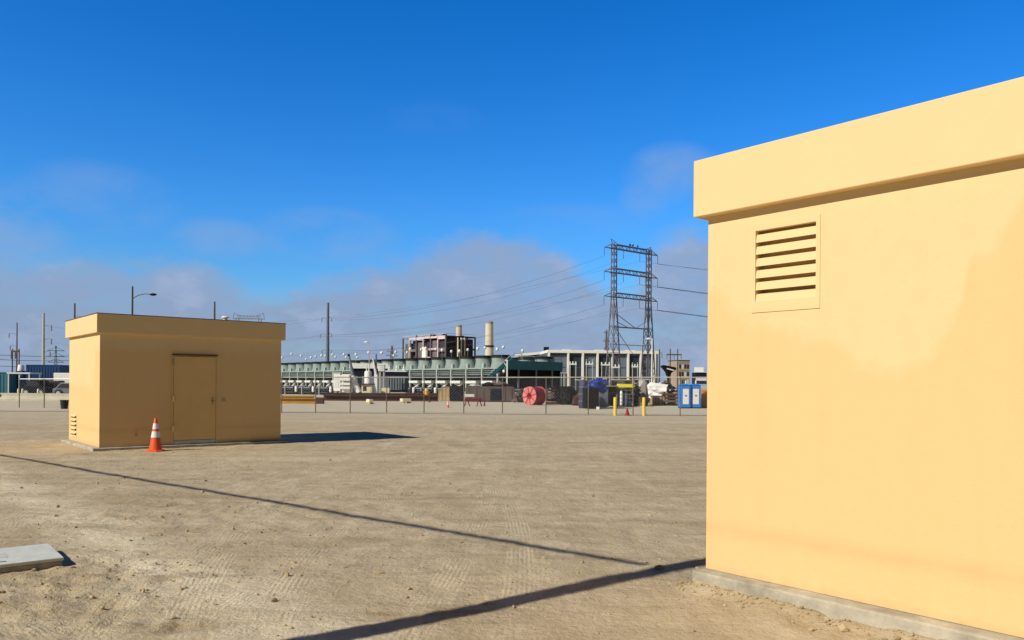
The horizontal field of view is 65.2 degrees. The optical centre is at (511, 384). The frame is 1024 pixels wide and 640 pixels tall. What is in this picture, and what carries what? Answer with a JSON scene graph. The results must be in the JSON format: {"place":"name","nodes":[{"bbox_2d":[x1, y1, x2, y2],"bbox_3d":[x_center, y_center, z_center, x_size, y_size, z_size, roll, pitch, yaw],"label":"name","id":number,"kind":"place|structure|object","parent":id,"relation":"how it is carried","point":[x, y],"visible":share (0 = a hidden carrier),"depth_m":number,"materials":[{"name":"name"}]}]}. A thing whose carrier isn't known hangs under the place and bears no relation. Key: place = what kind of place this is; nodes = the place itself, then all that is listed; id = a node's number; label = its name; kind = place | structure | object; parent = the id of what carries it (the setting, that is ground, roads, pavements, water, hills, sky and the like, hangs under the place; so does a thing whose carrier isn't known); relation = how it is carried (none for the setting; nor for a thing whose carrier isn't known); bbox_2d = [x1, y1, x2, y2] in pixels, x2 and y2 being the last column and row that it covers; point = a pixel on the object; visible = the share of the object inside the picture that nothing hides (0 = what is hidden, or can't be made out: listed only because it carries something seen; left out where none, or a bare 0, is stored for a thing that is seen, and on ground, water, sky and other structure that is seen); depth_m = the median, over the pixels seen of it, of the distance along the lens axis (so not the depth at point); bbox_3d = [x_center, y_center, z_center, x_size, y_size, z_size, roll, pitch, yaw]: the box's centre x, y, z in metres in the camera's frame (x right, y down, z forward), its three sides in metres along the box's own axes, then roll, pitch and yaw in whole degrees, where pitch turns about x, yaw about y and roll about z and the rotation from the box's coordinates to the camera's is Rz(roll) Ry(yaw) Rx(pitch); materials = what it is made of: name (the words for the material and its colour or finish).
{"place":"outdoors","nodes":[
{"label":"outdoors","id":0,"kind":"place"},
{"bbox_2d":[48,380,64,386],"bbox_3d":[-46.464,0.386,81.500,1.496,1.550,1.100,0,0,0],"label":"parked car","id":1,"kind":"object","parent":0,"point":[54,384],"visible":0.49,"depth_m":81.00,"materials":[{"name":"grey paint"}]},
{"bbox_2d":[402,333,475,358],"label":"boiler house","id":2,"kind":"structure","parent":0,"point":[429,352],"depth_m":491.79,"materials":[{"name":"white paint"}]},
{"bbox_2d":[0,386,944,639],"bbox_3d":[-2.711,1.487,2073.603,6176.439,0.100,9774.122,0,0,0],"label":"ground","id":3,"kind":"structure","parent":0,"point":[647,446],"depth_m":8.01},
{"bbox_2d":[9,323,17,370],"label":"transmission pole","id":4,"kind":"object","parent":3,"relation":"on","point":[16,345],"visible":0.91,"depth_m":219.96,"materials":[{"name":"metal"}]},
{"bbox_2d":[10,349,19,371],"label":"frame pole","id":5,"kind":"object","parent":3,"relation":"on","point":[11,353],"visible":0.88,"depth_m":149.80,"materials":[{"name":"metal"}]},
{"bbox_2d":[0,543,63,573],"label":"concrete vault","id":6,"kind":"object","parent":3,"relation":"on","point":[30,557],"visible":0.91,"depth_m":6.51,"materials":[{"name":"concrete"}]},
{"bbox_2d":[42,313,51,364],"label":"transmission pole","id":7,"kind":"object","parent":3,"relation":"on","point":[43,339],"visible":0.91,"depth_m":174.78,"materials":[{"name":"metal"}]},
{"bbox_2d":[47,346,64,364],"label":"lattice mast","id":8,"kind":"object","parent":3,"relation":"on","point":[56,353],"visible":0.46,"depth_m":329.78,"materials":[{"name":"metal"}]},
{"bbox_2d":[146,418,164,451],"bbox_3d":[-7.770,1.098,17.443,0.356,0.720,0.356,0,0,40],"label":"traffic cone","id":9,"kind":"object","parent":3,"relation":"on","point":[155,444],"visible":1,"depth_m":17.37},
{"bbox_2d":[61,312,287,450],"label":"utility shed","id":10,"kind":"structure","parent":3,"relation":"on","point":[193,382],"depth_m":18.63,"materials":[{"name":"beige paint"}]},
{"bbox_2d":[172,356,215,443],"bbox_3d":[-7.417,0.369,18.730,0.997,2.033,0.098,0,0,-40],"label":"door","id":11,"kind":"structure","parent":10,"relation":"in","point":[194,397],"depth_m":18.75,"materials":[{"name":"beige paint"}]},
{"bbox_2d":[233,313,264,321],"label":"lattice gantry","id":12,"kind":"object","parent":3,"relation":"on","point":[249,317],"visible":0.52,"depth_m":299.82,"materials":[{"name":"metal"}]},
{"bbox_2d":[320,303,331,360],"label":"transmission pole","id":13,"kind":"object","parent":3,"relation":"on","point":[327,335],"visible":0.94,"depth_m":249.62,"materials":[{"name":"blue metal"}]},
{"bbox_2d":[334,256,602,318],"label":"conductor","id":14,"kind":"object","parent":13,"relation":"attached to","point":[464,299],"visible":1,"depth_m":221.04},
{"bbox_2d":[335,288,606,336],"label":"conductor","id":15,"kind":"object","parent":13,"relation":"attached to","point":[439,329],"visible":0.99,"depth_m":230.26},
{"bbox_2d":[339,280,603,334],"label":"conductor","id":16,"kind":"object","parent":13,"relation":"attached to","point":[478,316],"visible":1,"depth_m":217.92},
{"bbox_2d":[361,305,601,350],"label":"conductor","id":17,"kind":"object","parent":13,"relation":"attached to","point":[481,336],"visible":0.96,"depth_m":218.72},
{"bbox_2d":[0,391,706,415],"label":"gravel yard","id":18,"kind":"structure","parent":3,"relation":"on","point":[441,406],"depth_m":48.64,"materials":[{"name":"gravel"}]},
{"bbox_2d":[0,372,16,392],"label":"shipping container","id":19,"kind":"object","parent":18,"relation":"on","point":[4,382],"visible":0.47,"depth_m":88.03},
{"bbox_2d":[16,365,25,392],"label":"white tank","id":20,"kind":"object","parent":18,"relation":"on","point":[20,368],"visible":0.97,"depth_m":89.69,"materials":[{"name":"paint"}]},
{"bbox_2d":[7,372,41,392],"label":"canopy","id":21,"kind":"object","parent":18,"relation":"on","point":[19,373],"visible":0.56,"depth_m":86.05,"materials":[{"name":"grey paint"}]},
{"bbox_2d":[0,393,68,400],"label":"concrete barrier","id":22,"kind":"object","parent":18,"relation":"on","point":[15,397],"visible":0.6,"depth_m":59.58,"materials":[{"name":"concrete"}]},
{"bbox_2d":[22,380,55,392],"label":"parked car","id":23,"kind":"object","parent":18,"relation":"on","point":[30,389],"visible":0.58,"depth_m":79.15,"materials":[{"name":"black metal"}]},
{"bbox_2d":[19,378,68,407],"bbox_3d":[-25.187,0.492,44.246,4.678,1.748,0.220,0,0,7],"label":"chain link fence","id":24,"kind":"object","parent":18,"relation":"on","point":[39,392],"visible":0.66,"depth_m":44.25,"materials":[{"name":"metal"}]},
{"bbox_2d":[26,365,68,392],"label":"shipping container","id":25,"kind":"object","parent":18,"relation":"on","point":[47,372],"visible":0.47,"depth_m":91.98,"materials":[{"name":"metal"}]},
{"bbox_2d":[53,383,68,392],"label":"parked car","id":26,"kind":"object","parent":18,"relation":"on","point":[64,387],"visible":0.27,"depth_m":75.13,"materials":[{"name":"grey metal"}]},
{"bbox_2d":[54,373,68,382],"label":"box truck","id":27,"kind":"object","parent":18,"relation":"on","point":[61,377],"visible":0.02,"depth_m":83.00,"materials":[{"name":"white paint"}]},
{"bbox_2d":[60,400,68,408],"bbox_3d":[-24.099,1.083,43.069,0.438,0.482,0.432,0,0,0],"label":"waste bin","id":28,"kind":"object","parent":18,"relation":"on","point":[63,404],"visible":0.98,"depth_m":42.92,"materials":[{"name":"green plastic"}]},
{"bbox_2d":[131,286,156,313],"bbox_3d":[-28.546,-3.162,62.000,1.976,8.907,0.331,0,0,0],"label":"street lamp","id":29,"kind":"object","parent":18,"relation":"on","point":[152,294],"visible":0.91,"depth_m":61.94,"materials":[{"name":"grey metal"}]},
{"bbox_2d":[282,395,314,397],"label":"steel beam","id":30,"kind":"structure","parent":18,"relation":"on","point":[283,396],"depth_m":62.35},
{"bbox_2d":[282,397,323,403],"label":"steel beam","id":31,"kind":"structure","parent":18,"relation":"on","point":[300,400],"depth_m":57.37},
{"bbox_2d":[282,386,345,394],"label":"pipe rack","id":32,"kind":"object","parent":18,"relation":"on","point":[320,390],"visible":0.67,"depth_m":102.67,"materials":[{"name":"metal"}]},
{"bbox_2d":[333,373,342,392],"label":"switch cabinet","id":33,"kind":"object","parent":18,"relation":"on","point":[336,384],"visible":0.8,"depth_m":90.00,"materials":[{"name":"white paint"}]},
{"bbox_2d":[340,354,361,392],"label":"transformer","id":34,"kind":"object","parent":18,"relation":"on","point":[345,383],"visible":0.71,"depth_m":88.00,"materials":[{"name":"white paint"}]},
{"bbox_2d":[360,383,374,392],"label":"control booth","id":35,"kind":"object","parent":18,"relation":"on","point":[365,387],"visible":0.78,"depth_m":84.00,"materials":[{"name":"beige paint"}]},
{"bbox_2d":[364,365,371,383],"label":"pressure vessel","id":36,"kind":"object","parent":18,"relation":"on","point":[368,374],"visible":0.64,"depth_m":86.68,"materials":[{"name":"white paint"}]},
{"bbox_2d":[349,363,391,392],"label":"switchgear house","id":37,"kind":"structure","parent":18,"relation":"on","point":[359,369],"depth_m":117.98,"materials":[{"name":"grey paint"}]},
{"bbox_2d":[372,354,377,392],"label":"lightning arrester","id":38,"kind":"object","parent":18,"relation":"on","point":[375,379],"visible":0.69,"depth_m":90.09,"materials":[{"name":"white paint"}]},
{"bbox_2d":[323,394,437,401],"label":"steel beam","id":39,"kind":"structure","parent":18,"relation":"on","point":[376,398],"depth_m":67.94,"materials":[{"name":"metal"}]},
{"bbox_2d":[378,365,385,392],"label":"equipment box","id":40,"kind":"object","parent":18,"relation":"on","point":[381,368],"visible":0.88,"depth_m":92.10,"materials":[{"name":"white paint"}]},
{"bbox_2d":[333,393,449,397],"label":"steel beam","id":41,"kind":"structure","parent":18,"relation":"on","point":[384,394],"depth_m":83.38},
{"bbox_2d":[385,364,408,391],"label":"power transformer","id":42,"kind":"object","parent":18,"relation":"on","point":[401,384],"visible":0.9,"depth_m":95.00,"materials":[{"name":"grey metal"}]},
{"bbox_2d":[400,398,410,402],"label":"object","id":43,"kind":"object","parent":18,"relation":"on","point":[403,400],"visible":0.91,"depth_m":61.06,"materials":[{"name":"beige paint"}]},
{"bbox_2d":[281,353,564,390],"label":"cooling tower","id":44,"kind":"structure","parent":18,"relation":"on","point":[492,366],"depth_m":162.96,"materials":[{"name":"green metal"}]},
{"bbox_2d":[405,387,449,392],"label":"pipe rack","id":45,"kind":"object","parent":18,"relation":"on","point":[419,389],"visible":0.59,"depth_m":99.50,"materials":[{"name":"metal"}]},
{"bbox_2d":[441,387,449,400],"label":"wooden crate","id":46,"kind":"object","parent":18,"relation":"on","point":[445,391],"visible":0.82,"depth_m":69.77,"materials":[{"name":"brown wood"}]},
{"bbox_2d":[449,386,462,401],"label":"storage box","id":47,"kind":"object","parent":18,"relation":"on","point":[454,397],"visible":0.78,"depth_m":68.02,"materials":[{"name":"metal"}]},
{"bbox_2d":[464,394,481,405],"bbox_3d":[-2.611,1.073,53.770,1.221,0.837,0.467,0,0,-3],"label":"sawhorse barricade","id":48,"kind":"object","parent":18,"relation":"on","point":[473,399],"visible":0.88,"depth_m":53.74,"materials":[{"name":"red paint"}]},
{"bbox_2d":[465,386,514,401],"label":"open container","id":49,"kind":"object","parent":18,"relation":"on","point":[488,396],"visible":0.7,"depth_m":67.72,"materials":[{"name":"metal"}]},
{"bbox_2d":[490,389,501,399],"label":"side door","id":50,"kind":"structure","parent":49,"relation":"in","point":[496,393],"depth_m":67.70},
{"bbox_2d":[493,382,508,386],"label":"scrap heap","id":51,"kind":"object","parent":49,"relation":"on","point":[499,384],"visible":0.84,"depth_m":68.30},
{"bbox_2d":[281,376,706,415],"bbox_3d":[-0.893,0.514,40.238,28.342,2.060,1.439,0,0,2],"label":"chain link fence","id":52,"kind":"object","parent":18,"relation":"on","point":[463,377],"visible":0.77,"depth_m":40.58,"materials":[{"name":"metal"}]},
{"bbox_2d":[503,360,507,386],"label":"lamp mast","id":53,"kind":"object","parent":18,"relation":"on","point":[506,364],"visible":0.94,"depth_m":117.89,"materials":[{"name":"grey paint"}]},
{"bbox_2d":[512,390,523,401],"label":"scrap heap","id":54,"kind":"object","parent":18,"relation":"on","point":[518,396],"visible":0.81,"depth_m":66.54,"materials":[{"name":"metal"}]},
{"bbox_2d":[522,386,545,404],"bbox_3d":[1.637,0.832,58.278,1.360,1.360,1.172,0,0,45],"label":"cable reel","id":55,"kind":"object","parent":18,"relation":"on","point":[528,395],"visible":0.91,"depth_m":57.94,"materials":[{"name":"red metal"}]},
{"bbox_2d":[545,385,557,401],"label":"scrap heap","id":56,"kind":"object","parent":18,"relation":"on","point":[553,388],"visible":0.26,"depth_m":70.43,"materials":[{"name":"black metal"}]},
{"bbox_2d":[547,391,557,403],"bbox_3d":[3.170,1.023,61.162,1.183,1.000,1.140,0,0,-3],"label":"timber stack","id":57,"kind":"object","parent":18,"relation":"on","point":[549,395],"visible":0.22,"depth_m":60.58,"materials":[{"name":"wood"}]},
{"bbox_2d":[561,373,566,386],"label":"switchgear row","id":58,"kind":"object","parent":18,"relation":"on","point":[563,381],"visible":0.62,"depth_m":127.97,"materials":[{"name":"grey metal"}]},
{"bbox_2d":[554,386,576,404],"bbox_3d":[4.029,0.829,59.874,1.400,1.400,1.072,0,0,34],"label":"cable reel","id":59,"kind":"object","parent":18,"relation":"on","point":[561,397],"visible":0.8,"depth_m":59.51,"materials":[{"name":"black plastic"}]},
{"bbox_2d":[572,394,578,405],"bbox_3d":[4.651,1.186,58.018,0.700,0.913,1.361,0,0,0],"label":"scrap heap","id":60,"kind":"object","parent":18,"relation":"on","point":[575,400],"visible":0.91,"depth_m":57.58,"materials":[{"name":"metal"}]},
{"bbox_2d":[575,380,580,394],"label":"switchgear row","id":61,"kind":"object","parent":18,"relation":"on","point":[577,385],"visible":0.3,"depth_m":119.97,"materials":[{"name":"grey metal"}]},
{"bbox_2d":[578,380,587,407],"bbox_3d":[4.575,0.612,51.208,0.651,1.843,0.651,0,0,-17],"label":"covered drum","id":62,"kind":"object","parent":18,"relation":"on","point":[582,384],"visible":0.5,"depth_m":50.98,"materials":[{"name":"blue metal"}]},
{"bbox_2d":[586,359,592,380],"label":"bus support","id":63,"kind":"object","parent":18,"relation":"on","point":[586,368],"visible":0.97,"depth_m":154.93,"materials":[{"name":"metal"}]},
{"bbox_2d":[582,388,598,407],"bbox_3d":[4.925,0.870,50.073,0.833,1.231,1.020,0,0,-7],"label":"equipment cabinet","id":64,"kind":"object","parent":18,"relation":"on","point":[593,402],"visible":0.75,"depth_m":49.59,"materials":[{"name":"black metal"}]},
{"bbox_2d":[585,378,608,393],"bbox_3d":[5.347,0.066,50.079,1.346,1.065,1.158,0,0,-19],"label":"blue tarp","id":65,"kind":"object","parent":64,"relation":"on","point":[600,386],"visible":0.81,"depth_m":49.74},
{"bbox_2d":[540,349,658,388],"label":"turbine hall","id":66,"kind":"structure","parent":18,"relation":"on","point":[598,357],"depth_m":237.65,"materials":[{"name":"white paint"}]},
{"bbox_2d":[551,355,565,372],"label":"window","id":67,"kind":"structure","parent":66,"relation":"in","point":[556,357],"depth_m":236.58,"materials":[{"name":"grey glass"}]},
{"bbox_2d":[570,356,580,385],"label":"window","id":68,"kind":"structure","parent":66,"relation":"in","point":[573,359],"depth_m":236.92,"materials":[{"name":"grey glass"}]},
{"bbox_2d":[584,356,594,381],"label":"window","id":69,"kind":"structure","parent":66,"relation":"in","point":[589,358],"depth_m":237.39,"materials":[{"name":"grey glass"}]},
{"bbox_2d":[599,356,609,385],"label":"window","id":70,"kind":"structure","parent":66,"relation":"in","point":[602,359],"depth_m":237.85,"materials":[{"name":"grey glass"}]},
{"bbox_2d":[614,356,625,379],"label":"window","id":71,"kind":"structure","parent":66,"relation":"in","point":[622,358],"depth_m":238.43,"materials":[{"name":"grey glass"}]},
{"bbox_2d":[629,356,638,383],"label":"window","id":72,"kind":"structure","parent":66,"relation":"in","point":[634,359],"depth_m":238.78,"materials":[{"name":"grey glass"}]},
{"bbox_2d":[642,356,650,381],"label":"window","id":73,"kind":"structure","parent":66,"relation":"in","point":[644,371],"depth_m":239.19,"materials":[{"name":"grey glass"}]},
{"bbox_2d":[601,362,609,385],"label":"bus support","id":74,"kind":"object","parent":18,"relation":"on","point":[609,370],"visible":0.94,"depth_m":147.93,"materials":[{"name":"metal"}]},
{"bbox_2d":[606,386,618,407],"bbox_3d":[6.746,0.818,53.948,0.763,1.463,1.020,0,0,0],"label":"storage rack","id":75,"kind":"object","parent":18,"relation":"on","point":[616,391],"visible":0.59,"depth_m":53.46,"materials":[{"name":"metal"}]},
{"bbox_2d":[610,380,629,388],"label":"switchgear row","id":76,"kind":"object","parent":18,"relation":"on","point":[618,382],"visible":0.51,"depth_m":131.97,"materials":[{"name":"metal"}]},
{"bbox_2d":[617,384,632,406],"bbox_3d":[7.957,0.766,56.140,1.086,1.584,0.840,0,0,-2],"label":"gas bottle rack","id":77,"kind":"object","parent":18,"relation":"on","point":[623,390],"visible":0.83,"depth_m":55.76,"materials":[{"name":"metal"}]},
{"bbox_2d":[604,239,657,382],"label":"lattice tower","id":78,"kind":"structure","parent":18,"relation":"on","point":[646,276],"depth_m":203.09,"materials":[{"name":"metal"}]},
{"bbox_2d":[289,286,631,338],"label":"conductor","id":79,"kind":"object","parent":78,"relation":"attached to","point":[475,317],"visible":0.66,"depth_m":237.10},
{"bbox_2d":[634,386,640,405],"bbox_3d":[8.852,0.978,57.358,0.794,1.745,1.368,0,0,-17],"label":"scrap heap","id":80,"kind":"object","parent":18,"relation":"on","point":[637,390],"visible":0.64,"depth_m":56.98,"materials":[{"name":"black metal"}]},
{"bbox_2d":[634,379,649,387],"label":"switchgear row","id":81,"kind":"object","parent":18,"relation":"on","point":[640,382],"visible":0.3,"depth_m":134.97,"materials":[{"name":"grey paint"}]},
{"bbox_2d":[639,380,648,405],"bbox_3d":[9.590,0.733,58.255,0.634,2.128,1.220,0,0,0],"label":"covered drum","id":82,"kind":"object","parent":18,"relation":"on","point":[643,388],"visible":0.55,"depth_m":57.82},
{"bbox_2d":[647,338,652,381],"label":"street lamp","id":83,"kind":"object","parent":18,"relation":"on","point":[651,360],"visible":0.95,"depth_m":99.95,"materials":[{"name":"white paint"}]},
{"bbox_2d":[649,396,664,405],"bbox_3d":[10.891,1.208,59.958,0.967,0.744,1.008,0,0,-3],"label":"wooden crate","id":84,"kind":"object","parent":18,"relation":"on","point":[656,400],"visible":0.84,"depth_m":59.48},
{"bbox_2d":[647,382,667,398],"bbox_3d":[10.573,0.506,60.269,2.426,1.351,1.841,0,0,0],"label":"white sheet","id":85,"kind":"object","parent":84,"relation":"on","point":[651,386],"visible":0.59,"depth_m":60.02,"materials":[{"name":"fabric"}]},
{"bbox_2d":[658,349,661,382],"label":"transmission pole","id":86,"kind":"object","parent":18,"relation":"on","point":[659,366],"visible":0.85,"depth_m":189.84,"materials":[{"name":"metal"}]},
{"bbox_2d":[660,365,675,381],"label":"hopper","id":87,"kind":"object","parent":18,"relation":"on","point":[668,370],"visible":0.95,"depth_m":94.30,"materials":[{"name":"black metal"}]},
{"bbox_2d":[659,380,677,402],"bbox_3d":[11.665,0.754,60.797,2.059,2.107,1.670,0,0,0],"label":"scrap heap","id":88,"kind":"object","parent":18,"relation":"on","point":[669,390],"visible":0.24,"depth_m":60.41,"materials":[{"name":"black metal"}]},
{"bbox_2d":[663,392,677,405],"bbox_3d":[11.808,1.086,59.895,1.275,1.000,1.140,0,0,-3],"label":"timber stack","id":89,"kind":"object","parent":18,"relation":"on","point":[674,397],"visible":0.68,"depth_m":59.33,"materials":[{"name":"brown wood"}]},
{"bbox_2d":[668,360,689,389],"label":"office block","id":90,"kind":"structure","parent":18,"relation":"on","point":[683,368],"depth_m":300.85,"materials":[{"name":"concrete"}]},
{"bbox_2d":[678,380,690,407],"bbox_3d":[11.382,0.661,52.895,0.669,1.843,0.954,0,0,-2],"label":"portable toilet","id":91,"kind":"object","parent":18,"relation":"on","point":[685,392],"visible":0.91,"depth_m":52.45,"materials":[{"name":"blue plastic"}]},
{"bbox_2d":[683,389,688,403],"bbox_3d":[11.399,0.802,52.434,0.390,1.003,0.032,0,0,-2],"label":"door","id":92,"kind":"structure","parent":91,"relation":"in","point":[685,391],"depth_m":52.43,"materials":[{"name":"white paint"}]},
{"bbox_2d":[689,380,700,407],"bbox_3d":[12.081,0.664,53.064,0.692,1.848,0.954,0,0,-2],"label":"portable toilet","id":93,"kind":"object","parent":18,"relation":"on","point":[695,389],"visible":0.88,"depth_m":52.61,"materials":[{"name":"blue plastic"}]},
{"bbox_2d":[693,389,698,403],"bbox_3d":[12.098,0.804,52.603,0.405,1.008,0.032,0,0,-2],"label":"door","id":94,"kind":"structure","parent":93,"relation":"in","point":[695,391],"depth_m":52.59,"materials":[{"name":"white paint"}]},
{"bbox_2d":[701,399,706,407],"bbox_3d":[13.094,1.287,54.308,0.562,0.616,0.600,0,0,0],"label":"carton","id":95,"kind":"object","parent":18,"relation":"on","point":[704,402],"visible":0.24,"depth_m":54.01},
{"bbox_2d":[701,390,706,398],"bbox_3d":[13.098,0.672,54.308,0.562,0.595,0.600,0,0,0],"label":"carton","id":96,"kind":"object","parent":95,"relation":"on","point":[703,395],"visible":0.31,"depth_m":54.01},
{"bbox_2d":[456,325,461,338],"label":"chimney","id":97,"kind":"object","parent":3,"relation":"on","point":[459,331],"visible":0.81,"depth_m":503.42,"materials":[{"name":"concrete"}]},
{"bbox_2d":[0,421,924,639],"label":"dirt clods","id":98,"kind":"object","parent":3,"relation":"on","point":[842,627],"visible":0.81,"depth_m":6.02,"materials":[{"name":"soil"}]},
{"bbox_2d":[613,397,616,414],"bbox_3d":[5.157,1.111,40.018,0.164,0.954,0.164,0,0,0],"label":"bollard","id":99,"kind":"object","parent":3,"relation":"on","point":[615,406],"visible":0.88,"depth_m":39.95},
{"bbox_2d":[642,397,645,415],"bbox_3d":[6.602,1.121,40.043,0.164,0.954,0.164,0,0,0],"label":"bollard","id":100,"kind":"object","parent":3,"relation":"on","point":[643,405],"visible":0.89,"depth_m":39.97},
{"bbox_2d":[666,349,681,389],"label":"frame pole","id":101,"kind":"object","parent":3,"relation":"on","point":[670,354],"visible":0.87,"depth_m":229.84,"materials":[{"name":"metal"}]},
{"bbox_2d":[692,367,706,383],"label":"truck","id":102,"kind":"object","parent":3,"relation":"on","point":[699,372],"visible":0.84,"depth_m":240.00,"materials":[{"name":"white paint"}]},
{"bbox_2d":[692,77,1023,639],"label":"utility shed","id":103,"kind":"structure","parent":3,"relation":"on","point":[865,408],"depth_m":5.12,"materials":[{"name":"beige paint"}]},
{"bbox_2d":[485,321,493,354],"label":"chimney","id":104,"kind":"object","parent":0,"point":[489,349],"visible":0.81,"depth_m":428.07,"materials":[{"name":"concrete"}]},
{"bbox_2d":[0,0,1023,385],"label":"sky","id":105,"kind":"structure","parent":0,"point":[282,160],"materials":[{"name":"blue"}]},
{"bbox_2d":[515,347,548,357],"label":"white shed","id":106,"kind":"structure","parent":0,"point":[534,354],"depth_m":259.50,"materials":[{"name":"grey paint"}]},
{"bbox_2d":[599,390,607,407],"bbox_3d":[5.975,0.927,52.602,0.564,1.233,0.900,0,0,-3],"label":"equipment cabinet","id":107,"kind":"object","parent":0,"point":[604,404],"visible":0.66,"depth_m":52.23,"materials":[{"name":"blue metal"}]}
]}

